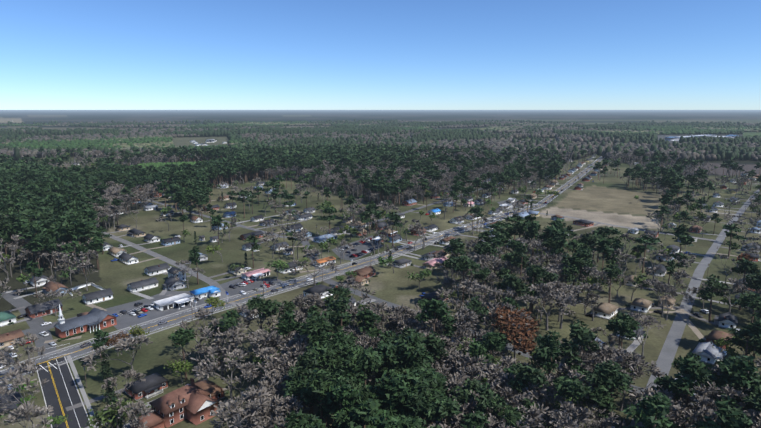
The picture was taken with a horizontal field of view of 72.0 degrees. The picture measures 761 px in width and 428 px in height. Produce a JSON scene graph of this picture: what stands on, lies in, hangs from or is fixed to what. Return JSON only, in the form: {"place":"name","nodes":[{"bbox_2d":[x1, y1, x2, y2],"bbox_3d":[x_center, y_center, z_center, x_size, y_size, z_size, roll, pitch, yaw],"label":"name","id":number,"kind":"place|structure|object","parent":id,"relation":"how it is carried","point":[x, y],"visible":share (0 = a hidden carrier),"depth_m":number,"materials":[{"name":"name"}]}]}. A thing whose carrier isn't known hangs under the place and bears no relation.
{"place":"outdoors","nodes":[
{"label":"outdoors","id":0,"kind":"place"},
{"bbox_2d":[0,156,759,427],"bbox_3d":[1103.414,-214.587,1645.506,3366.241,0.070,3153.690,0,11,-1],"label":"roads","id":1,"kind":"structure","parent":0,"point":[665,359],"depth_m":297.45,"materials":[{"name":"grey asphalt"}]},
{"bbox_2d":[0,159,599,427],"bbox_3d":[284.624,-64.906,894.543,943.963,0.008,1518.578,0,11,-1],"label":"road markings","id":2,"kind":"object","parent":1,"relation":"on","point":[193,317],"visible":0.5,"depth_m":260.70,"materials":[{"name":"paint"}]},
{"bbox_2d":[0,157,739,398],"bbox_3d":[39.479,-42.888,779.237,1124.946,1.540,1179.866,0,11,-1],"label":"cars","id":3,"kind":"object","parent":1,"relation":"on","point":[273,283],"visible":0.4,"depth_m":310.56,"materials":[{"name":"white metal"}]},
{"bbox_2d":[0,159,738,386],"bbox_3d":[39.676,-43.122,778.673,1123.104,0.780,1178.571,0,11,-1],"label":"car glass","id":4,"kind":"object","parent":3,"relation":"attached to","point":[286,284],"visible":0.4,"depth_m":326.71,"materials":[{"name":"black glass"}]},
{"bbox_2d":[3,181,738,389],"bbox_3d":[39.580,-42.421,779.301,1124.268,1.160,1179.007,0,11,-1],"label":"car wheels","id":5,"kind":"object","parent":3,"relation":"attached to","point":[308,281],"visible":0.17,"depth_m":302.76,"materials":[{"name":"black rubber"}]},
{"bbox_2d":[0,110,760,427],"bbox_3d":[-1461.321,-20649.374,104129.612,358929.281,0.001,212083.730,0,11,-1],"label":"ground","id":6,"kind":"structure","parent":0,"point":[611,199],"depth_m":431.19,"materials":[{"name":"green plant"}]},
{"bbox_2d":[0,204,545,427],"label":"sidewalk kerbs","id":7,"kind":"structure","parent":6,"relation":"on","point":[80,385],"depth_m":273.87,"materials":[{"name":"concrete"}]},
{"bbox_2d":[0,119,760,427],"bbox_3d":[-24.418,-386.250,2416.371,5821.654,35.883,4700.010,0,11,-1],"label":"trees","id":8,"kind":"object","parent":6,"relation":"on","point":[416,380],"depth_m":318.84,"materials":[{"name":"green plant"}]},
{"bbox_2d":[0,127,760,427],"bbox_3d":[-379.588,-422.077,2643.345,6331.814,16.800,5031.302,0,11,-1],"label":"building walls","id":9,"kind":"structure","parent":6,"relation":"on","point":[206,408],"depth_m":338.72,"materials":[{"name":"white paint"}]},
{"bbox_2d":[0,139,760,427],"bbox_3d":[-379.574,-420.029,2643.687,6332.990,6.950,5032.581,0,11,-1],"label":"buildings","id":10,"kind":"structure","parent":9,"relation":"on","point":[196,397],"depth_m":305.96,"materials":[{"name":"grey"}]},
{"bbox_2d":[6,160,760,427],"bbox_3d":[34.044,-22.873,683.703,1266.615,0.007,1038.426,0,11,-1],"label":"driveways","id":11,"kind":"structure","parent":6,"relation":"on","point":[634,345],"depth_m":347.62,"materials":[{"name":"concrete"}]},
{"bbox_2d":[81,167,755,427],"bbox_3d":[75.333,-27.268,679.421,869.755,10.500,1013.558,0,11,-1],"label":"utility poles","id":12,"kind":"object","parent":6,"relation":"on","point":[264,283],"visible":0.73,"depth_m":345.79,"materials":[{"name":"brown wood"}]},
{"bbox_2d":[665,135,738,140],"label":"industrial sheds","id":13,"kind":"object","parent":6,"relation":"on","point":[678,138],"visible":0.54,"depth_m":1954.93,"materials":[{"name":"metal"}]},
{"bbox_2d":[0,0,760,109],"label":"sky","id":14,"kind":"structure","parent":0,"point":[55,54],"materials":[{"name":"blue"}]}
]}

